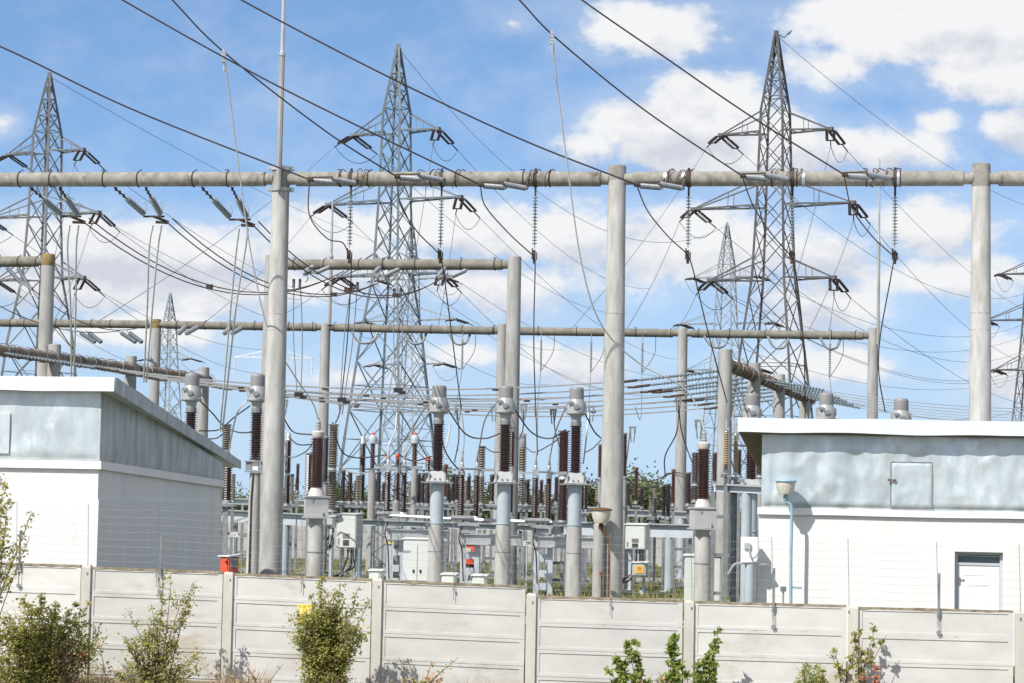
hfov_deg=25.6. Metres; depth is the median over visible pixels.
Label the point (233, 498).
post insulator
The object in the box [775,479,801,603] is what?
yard lamp
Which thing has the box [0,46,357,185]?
overhead conductor
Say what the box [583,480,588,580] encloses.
post insulator
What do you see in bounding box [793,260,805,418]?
dropper cable
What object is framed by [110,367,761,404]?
bus conductor
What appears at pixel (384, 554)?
surge arrester
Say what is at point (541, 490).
post insulator
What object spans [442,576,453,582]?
door
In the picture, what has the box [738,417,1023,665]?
substation building
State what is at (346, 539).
control cabinet
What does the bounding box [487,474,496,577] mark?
post insulator
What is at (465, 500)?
post insulator
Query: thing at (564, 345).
power line
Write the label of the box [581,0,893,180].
overhead conductor
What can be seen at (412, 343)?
jumper cable
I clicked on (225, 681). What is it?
dry grass
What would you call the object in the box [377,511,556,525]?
drive rod
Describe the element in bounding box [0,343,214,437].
concrete gantry
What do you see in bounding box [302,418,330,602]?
voltage transformer
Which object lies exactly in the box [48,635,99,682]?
shrub
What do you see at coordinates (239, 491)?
tree
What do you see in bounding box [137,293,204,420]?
lattice pylon
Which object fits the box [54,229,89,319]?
power line
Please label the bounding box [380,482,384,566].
post insulator
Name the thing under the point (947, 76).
sky
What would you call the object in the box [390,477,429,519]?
tree
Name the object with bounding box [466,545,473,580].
hose cabinet
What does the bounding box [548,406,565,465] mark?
connecting cable
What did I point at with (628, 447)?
connecting cable
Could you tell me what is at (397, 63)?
lattice pylon
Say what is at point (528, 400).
bus conductor
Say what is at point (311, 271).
tension string
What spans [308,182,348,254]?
jumper cable
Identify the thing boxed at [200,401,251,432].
connecting cable
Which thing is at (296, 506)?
post insulator
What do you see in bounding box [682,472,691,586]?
post insulator
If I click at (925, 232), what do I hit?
power line
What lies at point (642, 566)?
control cabinet
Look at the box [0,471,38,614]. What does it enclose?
young tree
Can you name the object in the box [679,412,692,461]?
connecting cable
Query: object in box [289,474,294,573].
post insulator
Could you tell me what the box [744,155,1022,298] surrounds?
power line
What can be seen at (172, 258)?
power line
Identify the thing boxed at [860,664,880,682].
weed
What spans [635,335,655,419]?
suspension string
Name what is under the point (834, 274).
power line
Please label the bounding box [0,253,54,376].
concrete gantry
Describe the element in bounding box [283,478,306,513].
tree
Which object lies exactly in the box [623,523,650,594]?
control cabinet
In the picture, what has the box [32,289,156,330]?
bus conductor
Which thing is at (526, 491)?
post insulator
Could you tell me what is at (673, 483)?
post insulator
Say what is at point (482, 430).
connecting cable
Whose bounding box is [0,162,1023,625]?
concrete gantry
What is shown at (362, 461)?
surge arrester
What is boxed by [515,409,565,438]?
connecting cable
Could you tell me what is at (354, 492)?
post insulator
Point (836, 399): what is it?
bus conductor
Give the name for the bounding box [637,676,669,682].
weed
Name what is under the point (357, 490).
post insulator
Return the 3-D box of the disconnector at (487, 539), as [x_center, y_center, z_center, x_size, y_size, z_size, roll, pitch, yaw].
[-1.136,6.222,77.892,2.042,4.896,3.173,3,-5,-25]
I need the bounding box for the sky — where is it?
[0,0,1023,510]
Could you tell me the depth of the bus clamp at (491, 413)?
82.00 m
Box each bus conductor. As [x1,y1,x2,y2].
[0,306,116,332]
[2,352,717,390]
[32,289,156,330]
[33,356,734,396]
[60,360,743,402]
[82,363,747,399]
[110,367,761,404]
[131,370,768,410]
[153,373,772,407]
[200,380,772,412]
[201,380,790,416]
[763,378,1023,408]
[773,383,1021,411]
[782,387,1014,414]
[791,390,1017,417]
[799,394,1023,420]
[807,397,966,420]
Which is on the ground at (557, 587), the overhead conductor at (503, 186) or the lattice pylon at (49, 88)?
the lattice pylon at (49, 88)
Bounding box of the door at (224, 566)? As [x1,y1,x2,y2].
[221,558,227,572]
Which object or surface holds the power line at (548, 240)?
attached to the lattice pylon at (397, 63)
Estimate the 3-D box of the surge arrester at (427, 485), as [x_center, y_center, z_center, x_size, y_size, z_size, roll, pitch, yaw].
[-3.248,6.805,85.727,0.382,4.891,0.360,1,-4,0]
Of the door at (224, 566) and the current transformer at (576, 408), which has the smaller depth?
the door at (224, 566)
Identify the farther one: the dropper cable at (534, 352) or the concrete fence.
the dropper cable at (534, 352)
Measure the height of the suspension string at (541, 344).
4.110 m
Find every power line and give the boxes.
[13,235,261,349]
[24,299,123,359]
[38,168,73,318]
[54,79,399,250]
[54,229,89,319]
[55,187,299,299]
[97,150,330,321]
[106,297,260,373]
[120,232,262,315]
[128,187,371,311]
[207,219,308,320]
[353,223,562,349]
[364,294,547,384]
[377,154,604,312]
[402,53,726,242]
[403,147,432,319]
[438,214,455,325]
[458,151,649,288]
[462,293,596,387]
[464,285,700,376]
[473,325,687,395]
[480,218,671,358]
[572,149,705,327]
[627,221,679,327]
[710,285,1022,351]
[717,338,1022,389]
[718,229,1023,361]
[733,299,1022,380]
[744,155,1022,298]
[773,282,1018,336]
[780,38,1022,204]
[780,146,830,328]
[786,379,1018,419]
[807,339,1014,383]
[809,220,853,329]
[848,152,1022,308]
[852,299,1017,402]
[870,224,1023,362]
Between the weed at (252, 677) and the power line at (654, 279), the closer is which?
the weed at (252, 677)
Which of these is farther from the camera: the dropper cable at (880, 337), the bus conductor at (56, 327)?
the bus conductor at (56, 327)
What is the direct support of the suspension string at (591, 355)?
hanging from the concrete gantry at (682, 334)
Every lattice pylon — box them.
[0,72,119,376]
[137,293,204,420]
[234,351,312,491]
[311,44,479,496]
[355,228,471,494]
[673,222,785,511]
[680,30,869,523]
[991,263,1023,419]
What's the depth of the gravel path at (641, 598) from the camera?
75.67 m
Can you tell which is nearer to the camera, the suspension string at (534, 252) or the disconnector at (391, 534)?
the suspension string at (534, 252)
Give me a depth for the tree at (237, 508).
127.63 m
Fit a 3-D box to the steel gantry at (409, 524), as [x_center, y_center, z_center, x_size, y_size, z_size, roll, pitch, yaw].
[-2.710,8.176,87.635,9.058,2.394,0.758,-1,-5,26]
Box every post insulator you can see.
[222,467,234,553]
[231,474,236,553]
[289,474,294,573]
[294,463,300,572]
[322,436,328,575]
[337,470,345,572]
[344,471,353,573]
[350,480,355,564]
[351,475,361,576]
[374,471,382,568]
[374,479,376,567]
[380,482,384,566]
[408,481,410,519]
[414,473,422,528]
[419,477,421,528]
[421,473,425,528]
[444,464,448,571]
[447,484,449,568]
[448,473,456,571]
[453,474,458,572]
[464,480,466,521]
[465,475,471,521]
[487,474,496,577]
[521,479,531,579]
[528,485,532,569]
[537,480,544,577]
[543,484,546,569]
[552,476,558,578]
[552,489,559,571]
[581,485,585,584]
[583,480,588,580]
[595,483,597,506]
[597,444,601,507]
[622,433,627,590]
[626,483,629,522]
[627,482,630,519]
[632,467,639,582]
[639,488,643,560]
[646,498,654,582]
[651,484,656,572]
[653,495,658,581]
[659,484,667,587]
[662,483,671,588]
[670,469,676,523]
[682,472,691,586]
[733,449,743,601]
[755,468,761,546]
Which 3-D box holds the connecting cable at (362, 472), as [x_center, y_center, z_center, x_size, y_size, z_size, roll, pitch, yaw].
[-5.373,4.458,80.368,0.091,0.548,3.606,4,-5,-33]
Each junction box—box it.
[367,569,385,583]
[440,572,458,582]
[470,573,489,583]
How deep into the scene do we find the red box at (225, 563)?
47.93 m
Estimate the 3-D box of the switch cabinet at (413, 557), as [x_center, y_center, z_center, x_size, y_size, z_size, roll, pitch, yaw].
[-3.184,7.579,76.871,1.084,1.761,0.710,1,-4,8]
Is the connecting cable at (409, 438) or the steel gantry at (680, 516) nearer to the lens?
the connecting cable at (409, 438)
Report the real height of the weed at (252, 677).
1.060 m
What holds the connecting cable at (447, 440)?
attached to the concrete gantry at (512, 265)
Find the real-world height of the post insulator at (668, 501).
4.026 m
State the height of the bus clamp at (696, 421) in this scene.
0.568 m
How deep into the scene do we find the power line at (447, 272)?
121.51 m
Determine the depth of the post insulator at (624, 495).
81.72 m
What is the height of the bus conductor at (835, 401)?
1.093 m
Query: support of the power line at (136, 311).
attached to the lattice pylon at (49, 88)
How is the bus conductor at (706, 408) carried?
hanging from the suspension string at (591, 355)
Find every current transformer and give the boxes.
[181,373,201,430]
[245,374,264,573]
[421,385,453,581]
[488,386,520,584]
[558,387,591,596]
[741,393,761,602]
[816,393,836,418]
[891,398,911,419]
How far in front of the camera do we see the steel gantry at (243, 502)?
105.95 m
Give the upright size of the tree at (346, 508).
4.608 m
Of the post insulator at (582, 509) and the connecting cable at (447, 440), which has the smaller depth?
the connecting cable at (447, 440)
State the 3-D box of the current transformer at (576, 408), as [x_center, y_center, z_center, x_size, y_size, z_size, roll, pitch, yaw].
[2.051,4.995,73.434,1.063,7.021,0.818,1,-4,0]
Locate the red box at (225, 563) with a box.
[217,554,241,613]
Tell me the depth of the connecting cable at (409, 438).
79.89 m
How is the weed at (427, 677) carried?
on the ground at (557, 587)
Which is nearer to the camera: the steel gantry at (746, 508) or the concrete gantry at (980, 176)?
the concrete gantry at (980, 176)
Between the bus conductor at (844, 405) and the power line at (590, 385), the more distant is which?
the power line at (590, 385)
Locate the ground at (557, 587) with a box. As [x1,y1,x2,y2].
[74,505,1014,682]
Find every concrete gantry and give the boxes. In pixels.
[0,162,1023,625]
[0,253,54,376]
[0,318,877,575]
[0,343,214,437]
[258,255,520,584]
[715,349,815,595]
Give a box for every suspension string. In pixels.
[347,168,353,262]
[438,168,443,262]
[532,168,537,263]
[534,332,554,417]
[589,333,603,400]
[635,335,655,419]
[685,168,690,263]
[789,167,794,263]
[828,336,843,392]
[892,167,897,263]
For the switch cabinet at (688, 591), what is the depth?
67.60 m
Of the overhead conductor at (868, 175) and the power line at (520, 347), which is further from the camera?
the power line at (520, 347)
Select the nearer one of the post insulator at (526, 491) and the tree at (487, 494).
the post insulator at (526, 491)
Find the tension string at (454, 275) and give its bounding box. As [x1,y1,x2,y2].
[436,266,467,285]
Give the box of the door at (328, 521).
[326,518,331,524]
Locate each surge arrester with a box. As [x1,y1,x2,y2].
[283,432,292,574]
[355,436,366,575]
[365,433,376,570]
[383,455,386,573]
[392,454,400,577]
[410,433,418,528]
[422,456,430,581]
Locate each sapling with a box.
[604,638,651,682]
[658,632,686,682]
[680,625,723,682]
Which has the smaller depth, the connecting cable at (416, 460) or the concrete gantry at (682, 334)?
the connecting cable at (416, 460)
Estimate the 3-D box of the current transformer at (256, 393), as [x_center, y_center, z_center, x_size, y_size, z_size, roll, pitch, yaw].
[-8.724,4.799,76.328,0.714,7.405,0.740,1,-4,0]
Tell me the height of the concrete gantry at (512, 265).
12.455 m
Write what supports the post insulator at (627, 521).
on the ground at (557, 587)
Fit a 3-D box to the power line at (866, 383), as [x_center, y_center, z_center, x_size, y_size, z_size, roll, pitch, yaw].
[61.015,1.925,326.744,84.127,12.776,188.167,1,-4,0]
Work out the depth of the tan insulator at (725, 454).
66.78 m
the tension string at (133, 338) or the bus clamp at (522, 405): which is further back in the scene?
the tension string at (133, 338)
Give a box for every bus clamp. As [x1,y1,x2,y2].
[455,404,461,420]
[490,406,495,420]
[520,404,527,419]
[550,409,556,423]
[588,406,594,421]
[629,426,635,441]
[675,396,681,411]
[694,419,703,438]
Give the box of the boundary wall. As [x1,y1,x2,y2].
[227,522,692,566]
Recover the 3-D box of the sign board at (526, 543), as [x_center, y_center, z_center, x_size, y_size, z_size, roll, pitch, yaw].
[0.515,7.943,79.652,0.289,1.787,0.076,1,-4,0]
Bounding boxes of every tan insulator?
[721,420,730,601]
[730,423,740,601]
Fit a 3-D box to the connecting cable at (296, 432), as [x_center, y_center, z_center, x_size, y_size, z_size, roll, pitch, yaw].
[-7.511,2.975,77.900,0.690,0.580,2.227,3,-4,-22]
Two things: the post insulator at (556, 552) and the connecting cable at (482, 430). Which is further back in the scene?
the post insulator at (556, 552)
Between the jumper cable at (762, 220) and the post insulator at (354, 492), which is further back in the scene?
the post insulator at (354, 492)
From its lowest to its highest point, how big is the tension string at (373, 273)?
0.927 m
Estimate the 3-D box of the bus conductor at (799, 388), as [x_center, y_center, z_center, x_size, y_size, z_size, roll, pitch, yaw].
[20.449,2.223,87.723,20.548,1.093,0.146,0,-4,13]
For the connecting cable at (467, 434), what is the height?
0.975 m
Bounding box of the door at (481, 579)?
[473,577,483,583]
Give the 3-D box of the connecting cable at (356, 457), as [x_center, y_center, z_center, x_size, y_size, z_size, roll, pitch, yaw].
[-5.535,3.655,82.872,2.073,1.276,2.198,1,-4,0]
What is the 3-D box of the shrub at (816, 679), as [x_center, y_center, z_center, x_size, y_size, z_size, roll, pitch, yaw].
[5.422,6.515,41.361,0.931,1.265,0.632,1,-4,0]
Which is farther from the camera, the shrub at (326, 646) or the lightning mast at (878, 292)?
the lightning mast at (878, 292)
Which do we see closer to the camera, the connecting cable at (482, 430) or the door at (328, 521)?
the connecting cable at (482, 430)
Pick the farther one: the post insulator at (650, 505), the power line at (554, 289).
the power line at (554, 289)
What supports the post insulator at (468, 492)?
on the ground at (557, 587)
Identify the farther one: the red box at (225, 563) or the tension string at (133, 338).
the tension string at (133, 338)
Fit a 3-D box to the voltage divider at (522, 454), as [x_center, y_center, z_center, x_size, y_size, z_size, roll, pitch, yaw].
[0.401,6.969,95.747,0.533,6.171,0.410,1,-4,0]
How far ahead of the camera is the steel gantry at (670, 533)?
81.56 m
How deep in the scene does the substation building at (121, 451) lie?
46.43 m
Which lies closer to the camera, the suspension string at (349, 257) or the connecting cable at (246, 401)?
the suspension string at (349, 257)
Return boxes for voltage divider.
[221,424,231,554]
[327,424,339,515]
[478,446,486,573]
[518,433,526,576]
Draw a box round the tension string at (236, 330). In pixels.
[222,327,241,334]
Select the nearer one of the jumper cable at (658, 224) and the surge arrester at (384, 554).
the jumper cable at (658, 224)
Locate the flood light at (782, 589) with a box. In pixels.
[780,586,785,602]
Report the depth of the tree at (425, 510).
134.59 m
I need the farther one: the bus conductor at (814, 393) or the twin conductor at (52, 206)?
the bus conductor at (814, 393)
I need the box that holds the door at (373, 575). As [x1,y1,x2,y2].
[370,572,379,582]
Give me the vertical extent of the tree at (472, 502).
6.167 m
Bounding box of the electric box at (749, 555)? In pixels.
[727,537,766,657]
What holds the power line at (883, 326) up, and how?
attached to the lattice pylon at (687, 324)
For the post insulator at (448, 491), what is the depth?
106.02 m
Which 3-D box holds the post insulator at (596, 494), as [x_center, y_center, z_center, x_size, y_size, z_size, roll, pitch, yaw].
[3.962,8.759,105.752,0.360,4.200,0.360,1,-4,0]
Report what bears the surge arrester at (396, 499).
on the ground at (557, 587)
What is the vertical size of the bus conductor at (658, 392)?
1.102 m
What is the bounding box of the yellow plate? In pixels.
[297,604,311,622]
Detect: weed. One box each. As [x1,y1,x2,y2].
[97,638,120,682]
[227,661,282,682]
[398,658,455,682]
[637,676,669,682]
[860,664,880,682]
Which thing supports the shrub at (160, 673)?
on the ground at (557, 587)
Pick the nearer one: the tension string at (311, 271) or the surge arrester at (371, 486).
the tension string at (311, 271)
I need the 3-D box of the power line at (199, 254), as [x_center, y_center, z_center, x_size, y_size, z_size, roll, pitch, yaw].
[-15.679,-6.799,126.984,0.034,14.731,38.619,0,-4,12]
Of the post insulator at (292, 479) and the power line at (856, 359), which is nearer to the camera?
the post insulator at (292, 479)
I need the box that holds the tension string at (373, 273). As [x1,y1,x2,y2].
[370,266,400,285]
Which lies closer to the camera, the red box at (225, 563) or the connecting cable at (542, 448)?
the red box at (225, 563)
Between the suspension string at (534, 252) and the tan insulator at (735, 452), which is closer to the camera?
the suspension string at (534, 252)
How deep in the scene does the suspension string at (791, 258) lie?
56.45 m
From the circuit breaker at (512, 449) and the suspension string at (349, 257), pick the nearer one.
the suspension string at (349, 257)
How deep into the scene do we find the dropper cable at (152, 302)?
64.35 m
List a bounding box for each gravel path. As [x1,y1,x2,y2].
[241,568,683,582]
[539,595,729,601]
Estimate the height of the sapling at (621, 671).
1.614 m
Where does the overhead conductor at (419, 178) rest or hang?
attached to the concrete gantry at (980, 176)
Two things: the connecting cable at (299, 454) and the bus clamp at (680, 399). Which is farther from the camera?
the bus clamp at (680, 399)
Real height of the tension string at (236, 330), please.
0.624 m
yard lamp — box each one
[590,507,611,624]
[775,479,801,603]
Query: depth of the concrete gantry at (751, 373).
79.25 m
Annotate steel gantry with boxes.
[220,509,336,576]
[222,498,429,566]
[350,519,538,583]
[443,503,596,576]
[548,522,692,591]
[627,509,689,578]
[710,483,761,601]
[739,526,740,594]
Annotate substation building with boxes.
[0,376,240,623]
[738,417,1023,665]
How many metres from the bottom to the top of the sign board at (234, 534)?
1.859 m
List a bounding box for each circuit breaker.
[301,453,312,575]
[509,430,515,533]
[553,430,569,591]
[688,452,698,553]
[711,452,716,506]
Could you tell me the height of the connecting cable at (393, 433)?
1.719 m
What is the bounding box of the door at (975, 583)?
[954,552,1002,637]
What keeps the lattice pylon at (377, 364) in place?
on the ground at (557, 587)
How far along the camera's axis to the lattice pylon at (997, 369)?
223.42 m
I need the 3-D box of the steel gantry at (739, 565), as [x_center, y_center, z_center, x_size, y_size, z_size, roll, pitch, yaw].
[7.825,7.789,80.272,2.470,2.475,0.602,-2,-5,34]
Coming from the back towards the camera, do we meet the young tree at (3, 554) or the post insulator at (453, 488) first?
the post insulator at (453, 488)
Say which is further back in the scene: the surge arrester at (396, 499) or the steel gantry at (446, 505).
the steel gantry at (446, 505)
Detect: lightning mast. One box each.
[276,0,285,190]
[328,201,333,324]
[876,159,880,344]
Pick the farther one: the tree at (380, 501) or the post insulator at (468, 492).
the tree at (380, 501)
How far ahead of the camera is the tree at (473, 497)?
130.20 m
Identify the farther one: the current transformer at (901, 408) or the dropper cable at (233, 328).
the current transformer at (901, 408)
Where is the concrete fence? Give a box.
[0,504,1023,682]
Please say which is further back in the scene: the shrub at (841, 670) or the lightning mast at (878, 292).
the lightning mast at (878, 292)
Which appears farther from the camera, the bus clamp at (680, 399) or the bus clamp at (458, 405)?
the bus clamp at (680, 399)
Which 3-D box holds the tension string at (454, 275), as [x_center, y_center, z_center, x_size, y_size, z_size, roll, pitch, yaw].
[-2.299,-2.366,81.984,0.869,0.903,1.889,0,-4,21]
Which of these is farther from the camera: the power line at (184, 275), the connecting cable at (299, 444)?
the power line at (184, 275)
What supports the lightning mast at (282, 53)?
on the concrete gantry at (980, 176)
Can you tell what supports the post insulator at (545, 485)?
on the ground at (557, 587)
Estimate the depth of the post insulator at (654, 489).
105.52 m
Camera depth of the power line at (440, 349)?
189.86 m
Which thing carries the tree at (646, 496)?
on the ground at (557, 587)
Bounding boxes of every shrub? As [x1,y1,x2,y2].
[0,592,107,682]
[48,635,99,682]
[106,571,207,682]
[282,574,371,682]
[793,662,828,682]
[826,622,886,682]
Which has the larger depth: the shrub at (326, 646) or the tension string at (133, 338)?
the tension string at (133, 338)
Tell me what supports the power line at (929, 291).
attached to the lattice pylon at (759, 134)
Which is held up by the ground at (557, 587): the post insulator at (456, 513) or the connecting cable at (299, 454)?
the post insulator at (456, 513)
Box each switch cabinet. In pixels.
[402,537,427,581]
[683,554,721,601]
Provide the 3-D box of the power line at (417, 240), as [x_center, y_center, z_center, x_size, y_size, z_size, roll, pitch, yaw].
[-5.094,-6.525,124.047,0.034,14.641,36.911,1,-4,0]
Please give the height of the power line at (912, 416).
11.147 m
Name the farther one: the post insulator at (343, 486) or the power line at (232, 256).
the power line at (232, 256)
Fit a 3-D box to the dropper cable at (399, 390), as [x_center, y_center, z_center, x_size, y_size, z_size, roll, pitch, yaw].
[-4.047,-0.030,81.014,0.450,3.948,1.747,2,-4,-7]
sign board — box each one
[231,532,237,553]
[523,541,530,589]
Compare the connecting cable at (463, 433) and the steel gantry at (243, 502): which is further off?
the steel gantry at (243, 502)
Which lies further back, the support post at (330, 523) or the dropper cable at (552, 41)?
the support post at (330, 523)
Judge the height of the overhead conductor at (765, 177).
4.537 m
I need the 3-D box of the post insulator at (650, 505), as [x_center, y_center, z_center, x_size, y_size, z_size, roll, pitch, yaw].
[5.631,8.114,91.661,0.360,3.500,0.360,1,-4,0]
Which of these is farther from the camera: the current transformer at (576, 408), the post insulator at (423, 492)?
the post insulator at (423, 492)
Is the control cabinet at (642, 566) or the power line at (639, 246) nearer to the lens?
the control cabinet at (642, 566)
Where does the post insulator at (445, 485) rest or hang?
on the ground at (557, 587)
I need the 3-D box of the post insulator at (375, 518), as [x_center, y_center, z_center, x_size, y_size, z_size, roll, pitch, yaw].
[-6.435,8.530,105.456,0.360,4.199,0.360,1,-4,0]
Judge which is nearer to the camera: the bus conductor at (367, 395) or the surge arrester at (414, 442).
the bus conductor at (367, 395)
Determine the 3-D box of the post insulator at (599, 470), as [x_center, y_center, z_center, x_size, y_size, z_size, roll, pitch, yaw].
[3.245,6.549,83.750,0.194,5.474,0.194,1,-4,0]
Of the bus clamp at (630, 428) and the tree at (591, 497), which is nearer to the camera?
the bus clamp at (630, 428)
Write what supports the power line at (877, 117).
attached to the lattice pylon at (759, 134)
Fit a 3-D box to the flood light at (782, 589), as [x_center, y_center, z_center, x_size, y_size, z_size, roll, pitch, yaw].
[5.455,5.683,45.314,0.100,1.488,0.080,2,-4,-17]
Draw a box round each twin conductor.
[30,187,343,294]
[114,187,395,296]
[201,187,448,297]
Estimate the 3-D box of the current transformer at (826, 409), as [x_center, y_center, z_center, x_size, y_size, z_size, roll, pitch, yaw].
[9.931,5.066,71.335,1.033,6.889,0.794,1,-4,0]
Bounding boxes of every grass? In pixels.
[0,656,824,682]
[236,556,757,613]
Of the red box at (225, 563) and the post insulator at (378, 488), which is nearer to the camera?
the red box at (225, 563)
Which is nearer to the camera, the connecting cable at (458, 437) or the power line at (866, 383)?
the connecting cable at (458, 437)
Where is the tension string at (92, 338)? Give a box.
[77,330,102,343]
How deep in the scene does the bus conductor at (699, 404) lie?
95.96 m
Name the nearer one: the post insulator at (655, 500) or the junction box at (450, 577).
the junction box at (450, 577)
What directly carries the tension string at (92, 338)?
attached to the concrete gantry at (682, 334)
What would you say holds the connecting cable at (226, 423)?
attached to the current transformer at (191, 392)
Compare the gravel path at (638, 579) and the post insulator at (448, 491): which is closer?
the gravel path at (638, 579)
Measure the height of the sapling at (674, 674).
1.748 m
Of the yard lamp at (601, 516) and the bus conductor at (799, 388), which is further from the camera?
the bus conductor at (799, 388)
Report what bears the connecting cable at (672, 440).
attached to the bus clamp at (680, 399)
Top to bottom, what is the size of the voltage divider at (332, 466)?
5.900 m
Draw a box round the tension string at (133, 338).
[118,331,142,343]
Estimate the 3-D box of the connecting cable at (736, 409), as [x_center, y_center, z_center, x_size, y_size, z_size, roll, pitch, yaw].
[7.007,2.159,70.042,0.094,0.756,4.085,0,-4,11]
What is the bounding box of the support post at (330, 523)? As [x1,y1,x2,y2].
[326,515,335,576]
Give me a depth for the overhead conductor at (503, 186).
55.04 m
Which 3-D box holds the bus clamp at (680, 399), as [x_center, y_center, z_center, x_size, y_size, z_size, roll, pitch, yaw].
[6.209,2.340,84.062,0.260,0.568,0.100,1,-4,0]
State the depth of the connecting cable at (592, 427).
73.91 m
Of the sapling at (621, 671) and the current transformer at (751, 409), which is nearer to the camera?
the sapling at (621, 671)
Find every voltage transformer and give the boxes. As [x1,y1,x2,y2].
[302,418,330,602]
[687,430,718,600]
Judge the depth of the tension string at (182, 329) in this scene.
105.84 m
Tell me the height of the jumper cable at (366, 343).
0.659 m
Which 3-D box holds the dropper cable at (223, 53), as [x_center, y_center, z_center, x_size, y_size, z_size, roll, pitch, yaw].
[-6.306,-2.402,57.792,0.492,8.460,9.313,0,-4,10]
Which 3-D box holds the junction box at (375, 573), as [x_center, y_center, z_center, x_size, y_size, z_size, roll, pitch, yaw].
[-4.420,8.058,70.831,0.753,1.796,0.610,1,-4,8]
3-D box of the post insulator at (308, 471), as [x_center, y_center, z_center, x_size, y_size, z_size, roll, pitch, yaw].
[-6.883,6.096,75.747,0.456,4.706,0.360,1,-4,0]
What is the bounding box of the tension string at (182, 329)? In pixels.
[177,325,199,334]
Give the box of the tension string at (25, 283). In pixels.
[6,267,33,296]
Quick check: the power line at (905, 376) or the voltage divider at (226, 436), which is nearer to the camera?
the voltage divider at (226, 436)
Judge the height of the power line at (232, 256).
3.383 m
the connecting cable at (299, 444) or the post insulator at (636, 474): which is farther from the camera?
the post insulator at (636, 474)
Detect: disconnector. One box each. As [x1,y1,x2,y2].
[374,448,448,580]
[447,451,522,582]
[521,454,592,594]
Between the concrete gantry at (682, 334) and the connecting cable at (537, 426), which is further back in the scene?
the concrete gantry at (682, 334)
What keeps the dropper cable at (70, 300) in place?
hanging from the twin conductor at (52, 206)
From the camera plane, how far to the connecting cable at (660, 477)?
91.83 m
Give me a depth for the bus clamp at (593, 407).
80.00 m
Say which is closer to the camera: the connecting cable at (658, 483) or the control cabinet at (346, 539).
the control cabinet at (346, 539)
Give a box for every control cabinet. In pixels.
[333,512,364,577]
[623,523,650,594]
[631,561,649,575]
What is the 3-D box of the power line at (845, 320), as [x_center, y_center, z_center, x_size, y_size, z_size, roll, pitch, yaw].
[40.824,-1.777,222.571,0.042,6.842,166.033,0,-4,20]
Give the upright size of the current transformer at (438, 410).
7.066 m
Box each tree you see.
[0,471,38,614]
[222,480,247,510]
[229,480,248,508]
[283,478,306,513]
[327,473,367,516]
[327,475,388,519]
[353,489,419,520]
[390,472,473,520]
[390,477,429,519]
[422,458,489,522]
[428,480,489,522]
[464,480,530,518]
[482,485,558,524]
[538,494,590,524]
[552,463,597,521]
[595,457,692,523]
[627,460,671,522]
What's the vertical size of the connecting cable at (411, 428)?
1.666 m
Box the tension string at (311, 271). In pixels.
[303,265,330,281]
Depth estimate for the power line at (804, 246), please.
116.90 m
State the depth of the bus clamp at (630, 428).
79.95 m
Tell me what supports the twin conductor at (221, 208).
attached to the concrete gantry at (980, 176)
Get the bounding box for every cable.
[67,224,79,376]
[143,224,162,382]
[198,405,250,431]
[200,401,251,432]
[219,227,248,430]
[221,49,317,418]
[228,400,247,451]
[284,442,312,457]
[285,420,311,434]
[288,437,311,445]
[292,279,306,398]
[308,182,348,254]
[332,422,386,458]
[337,282,358,403]
[337,459,386,473]
[341,260,351,399]
[350,331,378,344]
[387,412,397,452]
[393,288,405,394]
[393,402,428,454]
[396,179,439,255]
[399,454,431,461]
[403,332,426,344]
[404,419,418,455]
[442,261,461,408]
[442,425,450,457]
[443,443,463,469]
[448,333,470,345]
[448,409,499,438]
[454,332,475,415]
[454,409,459,462]
[461,412,464,454]
[476,403,495,460]
[480,187,533,255]
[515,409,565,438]
[519,409,524,438]
[526,438,559,452]
[533,257,537,454]
[536,400,537,453]
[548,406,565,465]
[550,30,704,429]
[553,412,559,445]
[583,412,588,463]
[585,415,600,438]
[626,433,629,464]
[627,473,684,487]
[637,187,687,255]
[638,472,685,481]
[664,400,678,475]
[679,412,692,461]
[690,260,727,402]
[703,335,728,348]
[731,402,744,419]
[742,178,791,255]
[767,336,789,349]
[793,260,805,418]
[819,337,840,349]
[844,177,894,255]
[878,264,893,412]
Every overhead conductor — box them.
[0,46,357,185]
[122,0,529,190]
[172,0,444,182]
[241,0,685,190]
[519,0,791,181]
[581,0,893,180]
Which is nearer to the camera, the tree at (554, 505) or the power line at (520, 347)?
the tree at (554, 505)
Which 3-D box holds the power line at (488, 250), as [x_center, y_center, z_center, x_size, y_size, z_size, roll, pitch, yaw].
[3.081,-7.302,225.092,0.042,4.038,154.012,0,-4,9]
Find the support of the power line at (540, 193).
attached to the lattice pylon at (397, 63)
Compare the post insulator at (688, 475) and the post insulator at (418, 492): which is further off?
the post insulator at (418, 492)
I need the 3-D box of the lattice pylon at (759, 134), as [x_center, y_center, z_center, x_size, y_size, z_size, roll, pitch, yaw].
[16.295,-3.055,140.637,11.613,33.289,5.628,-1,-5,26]
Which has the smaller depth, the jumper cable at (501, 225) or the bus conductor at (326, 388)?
the jumper cable at (501, 225)
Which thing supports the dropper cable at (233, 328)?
hanging from the twin conductor at (221, 208)
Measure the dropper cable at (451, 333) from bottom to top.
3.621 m

